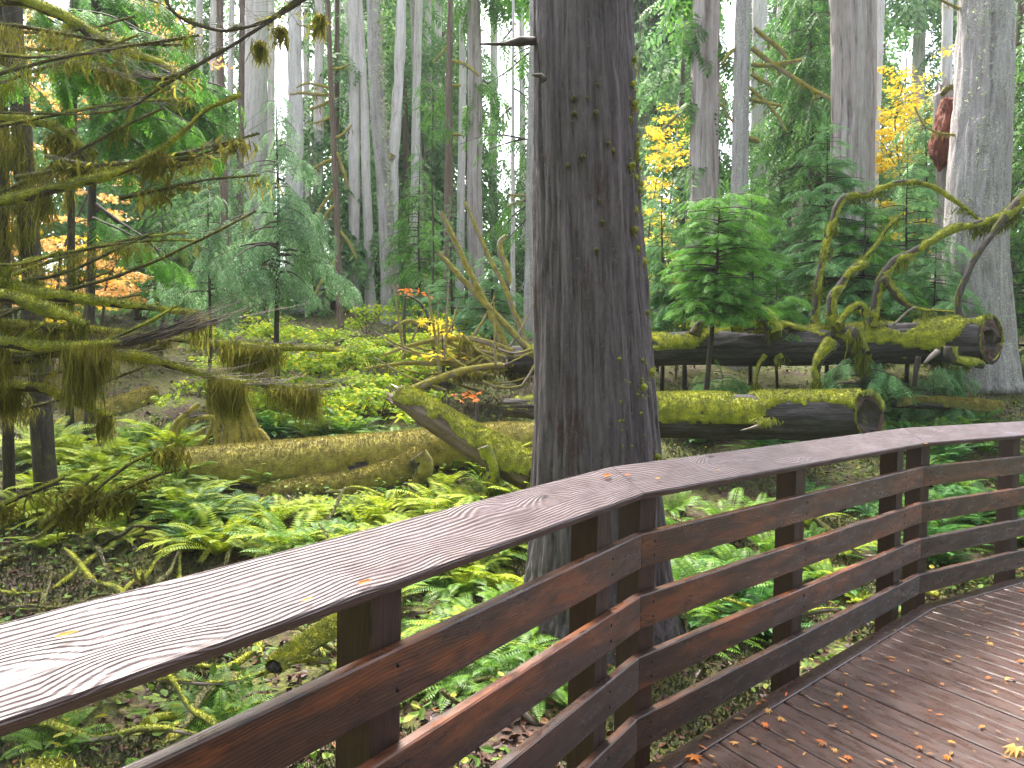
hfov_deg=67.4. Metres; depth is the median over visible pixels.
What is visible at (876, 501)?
sword fern
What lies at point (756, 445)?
sword fern
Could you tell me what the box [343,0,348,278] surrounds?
tall tree
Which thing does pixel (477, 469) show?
sword fern
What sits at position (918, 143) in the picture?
young hemlock
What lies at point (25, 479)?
sword fern
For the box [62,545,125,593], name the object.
fallen stick
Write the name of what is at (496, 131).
slender tree
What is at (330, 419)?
sword fern
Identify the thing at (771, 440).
sword fern
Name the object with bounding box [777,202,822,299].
background conifer
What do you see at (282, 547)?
sword fern
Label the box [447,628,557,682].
sword fern
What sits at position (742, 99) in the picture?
tall tree
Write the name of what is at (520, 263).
background conifer
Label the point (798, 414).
fallen log
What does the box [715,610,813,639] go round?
sword fern
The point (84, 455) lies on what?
sword fern
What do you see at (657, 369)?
young hemlock
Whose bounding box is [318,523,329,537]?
fallen stick
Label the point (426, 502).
sword fern
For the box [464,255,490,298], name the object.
background conifer
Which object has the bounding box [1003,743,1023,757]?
maple leaf
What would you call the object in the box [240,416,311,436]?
sword fern
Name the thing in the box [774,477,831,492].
sword fern
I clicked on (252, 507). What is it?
sword fern
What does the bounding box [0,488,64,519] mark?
sword fern
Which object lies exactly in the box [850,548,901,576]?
fallen stick
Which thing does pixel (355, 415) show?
understory shrub
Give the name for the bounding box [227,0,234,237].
tall tree
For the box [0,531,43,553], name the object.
fallen stick
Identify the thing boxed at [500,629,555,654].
sword fern
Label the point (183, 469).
sword fern
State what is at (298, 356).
understory shrub
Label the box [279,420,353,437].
sword fern
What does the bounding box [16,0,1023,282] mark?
sky
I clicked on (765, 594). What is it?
sword fern
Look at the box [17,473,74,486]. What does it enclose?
sword fern
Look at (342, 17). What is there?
background conifer
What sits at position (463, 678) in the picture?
sword fern
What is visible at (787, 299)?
young hemlock
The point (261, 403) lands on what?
understory shrub
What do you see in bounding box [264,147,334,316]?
background conifer
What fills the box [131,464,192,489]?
sword fern
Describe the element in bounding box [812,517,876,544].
fallen stick
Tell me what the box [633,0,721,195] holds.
background conifer
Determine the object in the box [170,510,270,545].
sword fern
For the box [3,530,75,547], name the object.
sword fern
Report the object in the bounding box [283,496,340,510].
sword fern
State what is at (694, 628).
sword fern
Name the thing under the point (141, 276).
vine maple
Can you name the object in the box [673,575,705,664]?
fallen stick
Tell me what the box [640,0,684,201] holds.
tall tree
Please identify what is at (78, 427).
sword fern
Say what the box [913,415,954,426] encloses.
sword fern
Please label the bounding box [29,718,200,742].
fallen stick
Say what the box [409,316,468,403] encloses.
vine maple
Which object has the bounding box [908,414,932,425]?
sword fern
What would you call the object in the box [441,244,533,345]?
young hemlock
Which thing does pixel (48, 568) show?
fallen stick
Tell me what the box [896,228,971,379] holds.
young hemlock
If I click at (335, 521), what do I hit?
sword fern
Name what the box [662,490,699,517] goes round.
sword fern
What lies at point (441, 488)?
sword fern
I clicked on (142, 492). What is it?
sword fern
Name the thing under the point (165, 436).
sword fern
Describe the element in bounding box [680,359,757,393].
young hemlock
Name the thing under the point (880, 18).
tall tree
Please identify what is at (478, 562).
sword fern
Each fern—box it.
[0,415,95,448]
[0,429,112,457]
[0,434,69,463]
[0,464,123,492]
[0,468,95,485]
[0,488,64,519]
[0,707,122,760]
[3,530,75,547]
[11,477,116,529]
[11,496,61,517]
[15,444,71,465]
[16,425,75,453]
[17,421,82,437]
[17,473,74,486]
[21,453,106,473]
[26,448,92,465]
[26,482,109,519]
[29,433,109,456]
[31,450,94,468]
[47,478,134,489]
[48,470,174,493]
[55,436,134,458]
[56,452,109,468]
[57,453,158,474]
[58,455,112,490]
[58,463,146,484]
[60,440,137,459]
[64,444,143,473]
[68,460,161,489]
[71,449,139,467]
[77,435,165,459]
[82,509,159,542]
[89,464,173,485]
[91,489,152,523]
[103,481,187,509]
[112,419,213,443]
[112,420,169,448]
[117,439,191,469]
[118,470,237,510]
[120,429,212,447]
[125,736,189,765]
[127,422,210,449]
[127,464,209,483]
[129,478,189,506]
[131,430,222,449]
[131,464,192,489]
[132,485,173,508]
[135,495,200,517]
[135,505,217,560]
[136,461,218,486]
[141,496,264,528]
[144,476,218,499]
[145,506,223,528]
[149,500,232,529]
[153,503,267,554]
[153,690,213,725]
[158,524,236,543]
[162,486,242,511]
[163,478,231,514]
[163,688,279,747]
[168,493,260,515]
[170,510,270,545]
[170,662,275,731]
[181,506,248,521]
[188,478,246,492]
[211,532,256,549]
[214,511,350,549]
[215,502,259,516]
[219,504,245,520]
[219,507,329,556]
[224,489,259,501]
[227,494,318,523]
[228,495,277,510]
[233,500,281,517]
[238,500,286,518]
[238,515,276,538]
[238,538,302,556]
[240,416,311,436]
[240,421,295,438]
[240,469,287,481]
[241,531,322,557]
[251,407,296,427]
[254,408,307,427]
[255,533,340,555]
[258,506,302,516]
[258,520,364,548]
[270,413,364,435]
[275,526,353,552]
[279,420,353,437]
[282,518,355,544]
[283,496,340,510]
[283,522,354,544]
[291,407,388,433]
[292,494,344,520]
[294,418,369,436]
[308,525,371,539]
[309,408,386,434]
[313,517,374,530]
[316,495,387,517]
[317,494,349,504]
[318,497,380,516]
[318,499,373,511]
[318,503,359,515]
[318,506,363,519]
[321,426,350,433]
[329,626,417,665]
[331,524,378,533]
[336,492,368,503]
[337,504,388,522]
[341,508,384,525]
[351,490,404,510]
[357,425,423,432]
[357,522,371,529]
[363,514,418,529]
[364,505,405,524]
[367,424,421,432]
[370,486,411,494]
[375,513,413,525]
[382,496,503,551]
[383,491,487,523]
[384,477,479,508]
[385,481,452,509]
[388,490,411,497]
[396,490,479,513]
[401,576,439,605]
[401,585,425,597]
[401,614,445,637]
[401,633,490,709]
[401,677,453,706]
[403,589,507,630]
[404,562,501,609]
[405,605,521,652]
[409,509,429,516]
[411,486,498,511]
[417,497,447,508]
[417,641,539,713]
[420,497,458,512]
[422,487,475,504]
[425,470,476,483]
[434,482,460,506]
[436,478,504,505]
[437,590,497,615]
[439,550,522,586]
[442,458,469,470]
[444,611,552,657]
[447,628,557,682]
[450,489,516,505]
[450,550,524,576]
[455,567,523,592]
[461,460,485,472]
[462,556,508,566]
[462,663,567,722]
[466,467,510,490]
[476,580,538,652]
[478,645,567,705]
[483,467,529,493]
[483,547,526,563]
[494,640,567,713]
[498,542,527,562]
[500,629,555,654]
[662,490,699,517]
[665,516,724,549]
[670,554,773,611]
[671,547,734,563]
[671,560,713,578]
[671,564,687,578]
[673,555,715,578]
[677,548,764,596]
[679,614,720,627]
[681,604,718,618]
[688,623,741,659]
[689,438,707,442]
[689,615,769,649]
[690,592,767,627]
[693,487,771,517]
[700,543,811,591]
[715,559,772,601]
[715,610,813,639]
[716,598,814,628]
[717,590,771,635]
[719,441,777,449]
[729,583,772,603]
[734,492,775,506]
[742,574,816,599]
[748,439,786,445]
[748,530,811,551]
[750,439,792,444]
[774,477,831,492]
[803,558,842,577]
[803,562,865,584]
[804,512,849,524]
[804,521,825,537]
[806,342,916,411]
[814,571,875,595]
[839,540,876,554]
[842,546,876,558]
[845,590,872,603]
[846,502,878,516]
[849,530,990,560]
[864,499,878,508]
[874,499,989,527]
[883,363,979,423]
[884,407,912,422]
[884,414,913,428]
[885,418,921,429]
[886,419,924,429]
[886,420,949,427]
[892,408,941,423]
[895,415,974,426]
[902,485,960,500]
[902,496,974,557]
[902,528,975,563]
[904,443,997,461]
[904,447,950,462]
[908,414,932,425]
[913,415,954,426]
[927,412,1003,424]
[927,524,963,535]
[928,484,995,525]
[929,484,993,514]
[929,490,995,525]
[930,444,963,457]
[930,452,965,464]
[931,452,976,462]
[933,485,1019,513]
[935,413,989,423]
[937,518,980,528]
[942,416,1023,450]
[944,479,987,493]
[947,481,983,493]
[954,409,1016,423]
[956,514,995,524]
[966,511,1023,541]
[969,488,1023,521]
[992,474,1023,486]
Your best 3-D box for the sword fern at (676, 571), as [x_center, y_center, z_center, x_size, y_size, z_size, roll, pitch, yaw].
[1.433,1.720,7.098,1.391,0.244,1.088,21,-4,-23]
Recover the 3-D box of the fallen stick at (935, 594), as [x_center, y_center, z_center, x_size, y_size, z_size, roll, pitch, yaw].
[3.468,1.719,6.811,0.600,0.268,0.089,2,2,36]
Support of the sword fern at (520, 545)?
on the ground at (316, 671)
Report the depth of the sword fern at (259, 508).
8.10 m
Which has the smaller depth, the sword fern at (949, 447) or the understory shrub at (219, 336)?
the sword fern at (949, 447)
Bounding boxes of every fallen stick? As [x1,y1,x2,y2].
[0,483,81,529]
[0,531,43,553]
[0,550,27,561]
[0,588,41,595]
[0,598,87,611]
[1,551,26,561]
[8,600,54,611]
[27,514,152,596]
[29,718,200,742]
[37,573,52,612]
[43,564,56,580]
[50,591,113,609]
[60,468,156,485]
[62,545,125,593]
[63,523,162,549]
[77,528,144,535]
[85,533,116,574]
[91,524,134,539]
[123,535,170,590]
[132,564,147,585]
[142,698,266,723]
[147,642,264,683]
[151,655,328,685]
[154,551,178,583]
[157,672,245,745]
[166,673,218,726]
[175,684,228,728]
[176,549,182,577]
[197,494,269,563]
[197,539,256,554]
[223,513,245,565]
[253,556,264,657]
[291,613,334,630]
[294,625,336,654]
[316,486,345,533]
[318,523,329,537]
[319,647,335,671]
[325,485,420,502]
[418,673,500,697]
[439,688,540,725]
[469,491,526,556]
[663,504,683,521]
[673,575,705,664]
[677,657,709,731]
[721,596,752,607]
[801,605,874,621]
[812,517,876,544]
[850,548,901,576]
[899,579,938,597]
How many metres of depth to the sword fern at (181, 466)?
8.60 m
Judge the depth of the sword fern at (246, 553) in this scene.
7.25 m
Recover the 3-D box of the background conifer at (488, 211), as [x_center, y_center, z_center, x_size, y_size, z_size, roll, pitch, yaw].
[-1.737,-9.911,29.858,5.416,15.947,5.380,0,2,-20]
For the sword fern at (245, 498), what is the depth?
8.61 m
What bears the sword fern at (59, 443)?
on the ground at (316, 671)
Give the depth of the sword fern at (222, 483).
8.75 m
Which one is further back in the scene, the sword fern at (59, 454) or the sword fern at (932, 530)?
the sword fern at (59, 454)
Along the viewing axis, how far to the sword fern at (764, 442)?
10.61 m
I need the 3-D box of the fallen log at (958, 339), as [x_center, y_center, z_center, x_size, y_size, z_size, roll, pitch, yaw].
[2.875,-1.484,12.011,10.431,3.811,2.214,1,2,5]
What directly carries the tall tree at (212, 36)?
on the ground at (316, 671)
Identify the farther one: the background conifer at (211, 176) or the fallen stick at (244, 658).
the background conifer at (211, 176)
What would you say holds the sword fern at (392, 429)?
on the ground at (316, 671)
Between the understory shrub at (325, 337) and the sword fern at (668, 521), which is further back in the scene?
the understory shrub at (325, 337)
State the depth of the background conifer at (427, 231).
23.78 m
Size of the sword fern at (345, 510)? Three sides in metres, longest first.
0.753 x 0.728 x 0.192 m
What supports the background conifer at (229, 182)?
on the ground at (316, 671)
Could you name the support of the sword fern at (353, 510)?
on the ground at (316, 671)
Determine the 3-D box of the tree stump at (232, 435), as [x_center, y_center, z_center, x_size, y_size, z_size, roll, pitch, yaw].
[-3.803,0.436,9.912,1.498,1.308,0.342,1,2,0]
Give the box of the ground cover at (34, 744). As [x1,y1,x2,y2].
[0,306,1023,767]
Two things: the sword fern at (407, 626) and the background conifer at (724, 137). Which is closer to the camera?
the sword fern at (407, 626)
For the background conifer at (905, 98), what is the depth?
38.51 m
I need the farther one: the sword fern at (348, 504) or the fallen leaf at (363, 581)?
the sword fern at (348, 504)
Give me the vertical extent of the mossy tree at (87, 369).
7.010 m
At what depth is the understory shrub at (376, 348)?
14.64 m
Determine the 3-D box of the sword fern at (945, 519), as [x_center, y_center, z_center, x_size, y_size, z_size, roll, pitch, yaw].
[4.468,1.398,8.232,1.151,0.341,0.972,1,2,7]
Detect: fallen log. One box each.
[54,385,160,426]
[175,421,533,488]
[256,444,422,495]
[263,613,336,674]
[365,179,1023,404]
[382,383,532,499]
[502,388,885,440]
[889,395,1005,413]
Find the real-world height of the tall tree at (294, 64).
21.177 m
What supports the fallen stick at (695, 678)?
on the ground at (316, 671)
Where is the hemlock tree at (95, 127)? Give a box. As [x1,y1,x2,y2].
[25,0,246,440]
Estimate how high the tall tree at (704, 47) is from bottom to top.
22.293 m
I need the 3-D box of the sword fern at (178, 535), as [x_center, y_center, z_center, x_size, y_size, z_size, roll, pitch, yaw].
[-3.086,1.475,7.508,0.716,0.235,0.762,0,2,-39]
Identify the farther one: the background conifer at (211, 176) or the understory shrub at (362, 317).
the background conifer at (211, 176)
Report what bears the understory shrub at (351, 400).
on the ground at (316, 671)
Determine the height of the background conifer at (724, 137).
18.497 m
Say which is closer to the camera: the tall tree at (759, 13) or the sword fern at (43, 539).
the sword fern at (43, 539)
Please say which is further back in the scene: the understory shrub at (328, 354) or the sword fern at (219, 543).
the understory shrub at (328, 354)
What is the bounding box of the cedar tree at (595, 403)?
[480,0,686,664]
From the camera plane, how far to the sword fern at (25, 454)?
9.73 m
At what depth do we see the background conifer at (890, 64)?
26.94 m
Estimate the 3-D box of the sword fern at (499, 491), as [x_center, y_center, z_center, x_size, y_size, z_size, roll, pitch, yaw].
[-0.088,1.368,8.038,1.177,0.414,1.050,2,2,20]
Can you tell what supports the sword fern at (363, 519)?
on the ground at (316, 671)
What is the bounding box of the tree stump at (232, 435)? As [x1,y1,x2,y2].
[162,369,270,450]
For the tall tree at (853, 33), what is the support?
on the ground at (316, 671)
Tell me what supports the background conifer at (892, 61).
on the ground at (316, 671)
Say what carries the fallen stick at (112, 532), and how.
on the ground at (316, 671)
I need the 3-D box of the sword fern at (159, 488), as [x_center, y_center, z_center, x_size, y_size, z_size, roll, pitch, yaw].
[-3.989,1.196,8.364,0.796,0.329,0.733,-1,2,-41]
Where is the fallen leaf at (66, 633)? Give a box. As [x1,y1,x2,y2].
[54,630,76,636]
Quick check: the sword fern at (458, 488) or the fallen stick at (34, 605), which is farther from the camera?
the sword fern at (458, 488)
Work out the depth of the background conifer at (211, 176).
25.43 m
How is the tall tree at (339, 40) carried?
on the ground at (316, 671)
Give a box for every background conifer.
[8,0,120,324]
[9,0,165,284]
[40,0,221,322]
[56,0,166,122]
[135,0,235,286]
[167,0,275,213]
[170,69,256,307]
[173,59,236,284]
[176,105,269,319]
[182,68,237,302]
[200,151,272,318]
[252,0,407,317]
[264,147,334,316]
[279,0,370,250]
[324,0,444,105]
[324,212,348,310]
[325,0,458,97]
[325,0,467,306]
[360,0,488,283]
[360,3,420,298]
[398,146,463,317]
[402,0,522,309]
[406,1,489,172]
[408,0,485,216]
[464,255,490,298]
[484,86,527,315]
[502,175,525,316]
[504,183,518,291]
[633,0,688,129]
[633,0,721,154]
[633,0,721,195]
[634,14,674,232]
[636,0,731,303]
[636,56,663,216]
[643,60,728,274]
[666,29,732,222]
[719,69,729,211]
[719,112,731,219]
[725,0,831,313]
[730,0,823,134]
[749,0,788,189]
[768,7,931,270]
[770,0,912,161]
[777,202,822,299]
[877,126,929,279]
[878,29,930,282]
[881,65,909,243]
[883,0,1016,215]
[888,57,930,254]
[892,0,955,239]
[892,137,935,302]
[904,0,956,279]
[918,0,1023,316]
[1015,1,1023,127]
[1017,181,1023,329]
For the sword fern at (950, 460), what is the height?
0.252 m
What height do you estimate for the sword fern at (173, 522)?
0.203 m
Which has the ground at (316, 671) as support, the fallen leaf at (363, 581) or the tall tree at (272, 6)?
the tall tree at (272, 6)
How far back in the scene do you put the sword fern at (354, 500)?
8.65 m
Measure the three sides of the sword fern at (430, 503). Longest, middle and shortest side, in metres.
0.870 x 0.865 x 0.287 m
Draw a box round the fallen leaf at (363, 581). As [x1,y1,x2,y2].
[357,579,369,583]
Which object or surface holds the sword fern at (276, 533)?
on the ground at (316, 671)
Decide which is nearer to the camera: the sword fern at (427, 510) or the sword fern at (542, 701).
the sword fern at (542, 701)
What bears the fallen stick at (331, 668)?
on the ground at (316, 671)
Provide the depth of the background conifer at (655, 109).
37.12 m
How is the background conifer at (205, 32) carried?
on the ground at (316, 671)
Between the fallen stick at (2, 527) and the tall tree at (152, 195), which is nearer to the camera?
the fallen stick at (2, 527)
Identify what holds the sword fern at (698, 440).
on the ground at (316, 671)
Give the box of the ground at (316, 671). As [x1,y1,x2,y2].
[0,283,1023,767]
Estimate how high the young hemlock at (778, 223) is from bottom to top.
4.000 m
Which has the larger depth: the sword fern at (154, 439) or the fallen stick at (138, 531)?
the sword fern at (154, 439)
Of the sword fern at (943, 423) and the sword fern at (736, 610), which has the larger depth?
the sword fern at (943, 423)
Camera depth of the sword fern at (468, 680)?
4.74 m
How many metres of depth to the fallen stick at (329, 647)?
5.47 m
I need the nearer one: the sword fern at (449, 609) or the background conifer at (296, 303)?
the sword fern at (449, 609)
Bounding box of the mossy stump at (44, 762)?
[7,751,83,767]
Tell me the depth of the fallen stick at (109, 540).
7.40 m
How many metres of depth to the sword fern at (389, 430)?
10.70 m
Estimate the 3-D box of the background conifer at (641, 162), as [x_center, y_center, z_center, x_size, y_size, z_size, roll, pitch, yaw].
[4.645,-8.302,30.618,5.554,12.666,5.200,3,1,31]
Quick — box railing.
[0,421,1023,767]
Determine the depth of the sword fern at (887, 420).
11.10 m
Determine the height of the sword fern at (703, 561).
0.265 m
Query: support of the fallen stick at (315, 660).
on the ground at (316, 671)
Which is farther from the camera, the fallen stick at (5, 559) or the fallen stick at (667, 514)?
the fallen stick at (667, 514)
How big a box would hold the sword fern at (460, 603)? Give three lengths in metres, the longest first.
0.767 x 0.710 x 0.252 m
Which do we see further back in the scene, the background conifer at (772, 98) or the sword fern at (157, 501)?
the background conifer at (772, 98)
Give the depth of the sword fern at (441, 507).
7.80 m
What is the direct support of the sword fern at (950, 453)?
on the ground at (316, 671)
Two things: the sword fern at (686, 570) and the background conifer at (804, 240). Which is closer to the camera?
the sword fern at (686, 570)
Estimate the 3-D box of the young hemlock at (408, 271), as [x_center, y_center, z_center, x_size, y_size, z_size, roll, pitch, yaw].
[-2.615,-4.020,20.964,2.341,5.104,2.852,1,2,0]
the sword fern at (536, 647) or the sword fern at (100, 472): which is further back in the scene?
the sword fern at (100, 472)
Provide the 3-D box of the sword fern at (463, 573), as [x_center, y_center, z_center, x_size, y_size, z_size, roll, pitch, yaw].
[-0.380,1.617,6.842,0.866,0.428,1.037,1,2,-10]
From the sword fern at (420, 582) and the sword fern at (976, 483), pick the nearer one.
the sword fern at (420, 582)
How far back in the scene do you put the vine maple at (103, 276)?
14.36 m
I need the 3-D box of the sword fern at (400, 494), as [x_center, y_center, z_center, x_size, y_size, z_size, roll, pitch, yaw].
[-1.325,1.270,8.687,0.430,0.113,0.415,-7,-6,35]
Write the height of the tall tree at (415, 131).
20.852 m
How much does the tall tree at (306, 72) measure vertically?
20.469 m
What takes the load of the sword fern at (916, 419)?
on the ground at (316, 671)
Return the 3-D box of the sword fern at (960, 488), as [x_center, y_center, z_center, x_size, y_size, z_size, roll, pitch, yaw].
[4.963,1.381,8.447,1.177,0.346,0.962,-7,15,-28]
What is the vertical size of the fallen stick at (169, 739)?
0.195 m
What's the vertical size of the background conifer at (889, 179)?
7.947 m
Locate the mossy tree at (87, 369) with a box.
[0,0,383,538]
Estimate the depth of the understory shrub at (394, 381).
12.85 m
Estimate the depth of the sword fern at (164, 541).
7.34 m
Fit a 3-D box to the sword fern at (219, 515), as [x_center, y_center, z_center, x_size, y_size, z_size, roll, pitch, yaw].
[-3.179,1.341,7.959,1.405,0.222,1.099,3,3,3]
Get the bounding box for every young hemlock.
[114,186,216,356]
[373,143,457,328]
[412,69,453,311]
[412,197,496,336]
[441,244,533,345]
[642,175,696,391]
[648,192,732,390]
[648,235,687,371]
[657,186,783,390]
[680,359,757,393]
[693,166,809,386]
[738,266,824,388]
[748,0,875,292]
[754,109,921,386]
[809,188,929,388]
[861,142,1001,381]
[875,86,941,313]
[875,224,918,309]
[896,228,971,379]
[1010,33,1023,367]
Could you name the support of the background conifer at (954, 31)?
on the ground at (316, 671)
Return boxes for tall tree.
[145,0,167,314]
[195,0,202,179]
[209,0,217,189]
[216,0,231,326]
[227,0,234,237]
[236,0,244,316]
[244,0,268,306]
[267,0,287,273]
[283,0,306,314]
[289,0,357,339]
[302,0,313,227]
[312,0,324,311]
[333,0,341,226]
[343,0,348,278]
[348,0,361,312]
[358,0,375,312]
[366,0,405,323]
[398,0,446,299]
[407,0,422,310]
[410,0,423,295]
[425,0,432,306]
[433,0,479,332]
[434,0,453,180]
[453,0,529,317]
[453,0,533,334]
[454,0,465,309]
[488,2,497,293]
[518,7,525,307]
[633,0,733,326]
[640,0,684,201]
[717,0,877,369]
[750,0,767,285]
[776,0,784,300]
[829,0,878,371]
[875,0,884,225]
[914,0,1023,393]
[941,0,952,84]
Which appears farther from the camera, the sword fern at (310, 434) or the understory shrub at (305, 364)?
the understory shrub at (305, 364)
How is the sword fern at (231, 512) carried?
on the ground at (316, 671)
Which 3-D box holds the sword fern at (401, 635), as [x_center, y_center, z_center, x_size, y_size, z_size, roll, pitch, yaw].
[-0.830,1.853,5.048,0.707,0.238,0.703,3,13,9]
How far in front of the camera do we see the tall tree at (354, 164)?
24.62 m
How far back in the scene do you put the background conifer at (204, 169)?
27.98 m
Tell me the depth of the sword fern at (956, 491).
8.79 m
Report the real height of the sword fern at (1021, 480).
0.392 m
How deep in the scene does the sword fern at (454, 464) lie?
9.47 m
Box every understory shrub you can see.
[143,363,310,410]
[179,327,265,353]
[183,356,292,377]
[203,359,346,389]
[205,312,297,331]
[242,322,315,342]
[242,382,361,411]
[243,344,332,376]
[243,391,283,414]
[262,397,395,430]
[263,369,385,399]
[270,383,397,425]
[271,325,358,352]
[282,327,348,342]
[287,353,331,374]
[294,337,382,374]
[312,347,367,381]
[313,353,428,383]
[320,385,442,415]
[321,371,398,396]
[321,380,460,428]
[329,329,429,346]
[330,333,422,363]
[335,301,426,335]
[360,346,452,364]
[364,373,412,398]
[369,334,422,357]
[377,330,486,366]
[384,309,474,333]
[389,347,472,385]
[401,333,492,375]
[401,347,440,360]
[440,316,522,337]
[669,278,692,379]
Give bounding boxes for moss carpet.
[0,363,1023,767]
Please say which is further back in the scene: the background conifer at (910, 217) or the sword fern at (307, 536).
the background conifer at (910, 217)
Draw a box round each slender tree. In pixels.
[0,0,76,504]
[0,0,97,505]
[59,0,180,432]
[484,0,528,326]
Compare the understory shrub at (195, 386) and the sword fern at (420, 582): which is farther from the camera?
the understory shrub at (195, 386)
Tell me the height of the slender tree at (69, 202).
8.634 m
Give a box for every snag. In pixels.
[791,121,803,310]
[927,74,953,366]
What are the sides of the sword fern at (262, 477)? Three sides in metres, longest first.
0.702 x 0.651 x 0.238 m
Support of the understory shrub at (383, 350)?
on the ground at (316, 671)
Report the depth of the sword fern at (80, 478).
8.71 m
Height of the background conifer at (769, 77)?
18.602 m
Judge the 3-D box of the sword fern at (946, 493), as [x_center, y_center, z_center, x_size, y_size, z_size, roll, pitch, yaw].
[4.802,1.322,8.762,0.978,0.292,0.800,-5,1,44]
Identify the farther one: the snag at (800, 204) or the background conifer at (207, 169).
the background conifer at (207, 169)
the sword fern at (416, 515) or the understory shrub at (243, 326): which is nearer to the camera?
the sword fern at (416, 515)
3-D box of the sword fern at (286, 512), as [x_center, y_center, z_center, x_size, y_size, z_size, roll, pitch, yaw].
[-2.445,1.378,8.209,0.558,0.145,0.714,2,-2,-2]
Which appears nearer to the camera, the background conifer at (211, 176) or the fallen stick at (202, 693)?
the fallen stick at (202, 693)
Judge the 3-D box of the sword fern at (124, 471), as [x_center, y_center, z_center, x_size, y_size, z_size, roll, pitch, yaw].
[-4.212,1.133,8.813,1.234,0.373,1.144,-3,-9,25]
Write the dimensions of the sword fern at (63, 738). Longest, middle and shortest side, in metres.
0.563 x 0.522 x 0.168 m
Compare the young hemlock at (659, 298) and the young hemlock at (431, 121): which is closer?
the young hemlock at (659, 298)
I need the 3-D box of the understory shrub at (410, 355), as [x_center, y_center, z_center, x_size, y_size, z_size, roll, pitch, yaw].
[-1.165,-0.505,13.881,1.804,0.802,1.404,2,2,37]
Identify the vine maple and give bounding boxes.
[9,1,233,370]
[10,225,136,340]
[397,287,436,370]
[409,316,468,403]
[451,391,481,421]
[641,103,689,283]
[875,45,953,291]
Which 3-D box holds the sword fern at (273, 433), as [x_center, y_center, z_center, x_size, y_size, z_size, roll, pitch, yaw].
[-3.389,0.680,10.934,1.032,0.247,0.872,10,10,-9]
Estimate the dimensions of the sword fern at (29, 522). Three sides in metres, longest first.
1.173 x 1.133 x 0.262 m
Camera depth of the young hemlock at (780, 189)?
19.76 m
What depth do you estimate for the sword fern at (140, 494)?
8.30 m
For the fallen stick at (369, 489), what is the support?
on the ground at (316, 671)
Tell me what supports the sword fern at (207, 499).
on the ground at (316, 671)
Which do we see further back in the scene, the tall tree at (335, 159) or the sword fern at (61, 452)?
the tall tree at (335, 159)
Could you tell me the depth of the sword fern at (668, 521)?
7.92 m
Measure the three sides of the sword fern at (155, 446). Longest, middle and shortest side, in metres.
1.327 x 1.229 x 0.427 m
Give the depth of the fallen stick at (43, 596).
6.03 m
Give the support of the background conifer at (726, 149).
on the ground at (316, 671)
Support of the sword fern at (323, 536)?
on the ground at (316, 671)
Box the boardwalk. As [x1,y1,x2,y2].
[645,576,1023,767]
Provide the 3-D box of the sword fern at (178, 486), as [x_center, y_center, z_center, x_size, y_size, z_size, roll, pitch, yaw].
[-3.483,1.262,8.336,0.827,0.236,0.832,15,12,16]
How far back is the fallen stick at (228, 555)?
7.06 m
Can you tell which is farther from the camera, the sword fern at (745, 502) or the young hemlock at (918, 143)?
the young hemlock at (918, 143)
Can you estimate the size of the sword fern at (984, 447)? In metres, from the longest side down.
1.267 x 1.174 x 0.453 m
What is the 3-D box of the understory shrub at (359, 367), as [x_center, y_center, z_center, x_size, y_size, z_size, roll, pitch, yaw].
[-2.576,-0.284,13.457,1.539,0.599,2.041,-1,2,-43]
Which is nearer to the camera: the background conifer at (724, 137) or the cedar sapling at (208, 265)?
the cedar sapling at (208, 265)
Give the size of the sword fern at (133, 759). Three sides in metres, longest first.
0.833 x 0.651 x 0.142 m
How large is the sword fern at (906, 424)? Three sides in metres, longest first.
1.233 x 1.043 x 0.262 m
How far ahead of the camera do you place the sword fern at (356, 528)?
7.86 m
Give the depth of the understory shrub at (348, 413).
10.96 m
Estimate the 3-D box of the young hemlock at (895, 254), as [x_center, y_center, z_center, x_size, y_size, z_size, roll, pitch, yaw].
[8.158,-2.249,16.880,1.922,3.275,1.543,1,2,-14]
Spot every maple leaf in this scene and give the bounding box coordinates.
[684,754,702,762]
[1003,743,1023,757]
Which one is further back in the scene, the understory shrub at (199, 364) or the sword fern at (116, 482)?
the understory shrub at (199, 364)
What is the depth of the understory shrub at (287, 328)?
15.23 m
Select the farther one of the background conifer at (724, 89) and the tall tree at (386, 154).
the background conifer at (724, 89)
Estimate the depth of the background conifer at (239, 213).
21.66 m
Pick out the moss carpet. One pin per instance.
(168, 687)
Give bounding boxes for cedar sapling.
[142,174,243,403]
[193,78,363,381]
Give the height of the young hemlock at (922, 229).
4.531 m
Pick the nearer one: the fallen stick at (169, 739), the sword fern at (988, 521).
the fallen stick at (169, 739)
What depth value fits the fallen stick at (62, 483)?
8.81 m
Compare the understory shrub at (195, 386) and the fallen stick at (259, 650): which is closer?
the fallen stick at (259, 650)
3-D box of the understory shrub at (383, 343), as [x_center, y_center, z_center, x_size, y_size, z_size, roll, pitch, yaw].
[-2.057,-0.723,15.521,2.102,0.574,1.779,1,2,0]
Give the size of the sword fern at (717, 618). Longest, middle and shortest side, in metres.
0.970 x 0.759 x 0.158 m
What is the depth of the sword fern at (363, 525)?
7.61 m
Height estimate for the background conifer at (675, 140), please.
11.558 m
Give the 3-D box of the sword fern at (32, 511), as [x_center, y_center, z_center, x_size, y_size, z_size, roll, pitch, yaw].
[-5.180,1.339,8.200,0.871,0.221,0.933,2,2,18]
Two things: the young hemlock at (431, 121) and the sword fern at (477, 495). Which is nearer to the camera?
the sword fern at (477, 495)
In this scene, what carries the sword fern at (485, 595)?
on the ground at (316, 671)
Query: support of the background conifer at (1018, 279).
on the ground at (316, 671)
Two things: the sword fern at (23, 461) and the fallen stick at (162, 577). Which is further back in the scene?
the sword fern at (23, 461)
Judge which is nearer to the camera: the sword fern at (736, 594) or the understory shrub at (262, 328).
the sword fern at (736, 594)

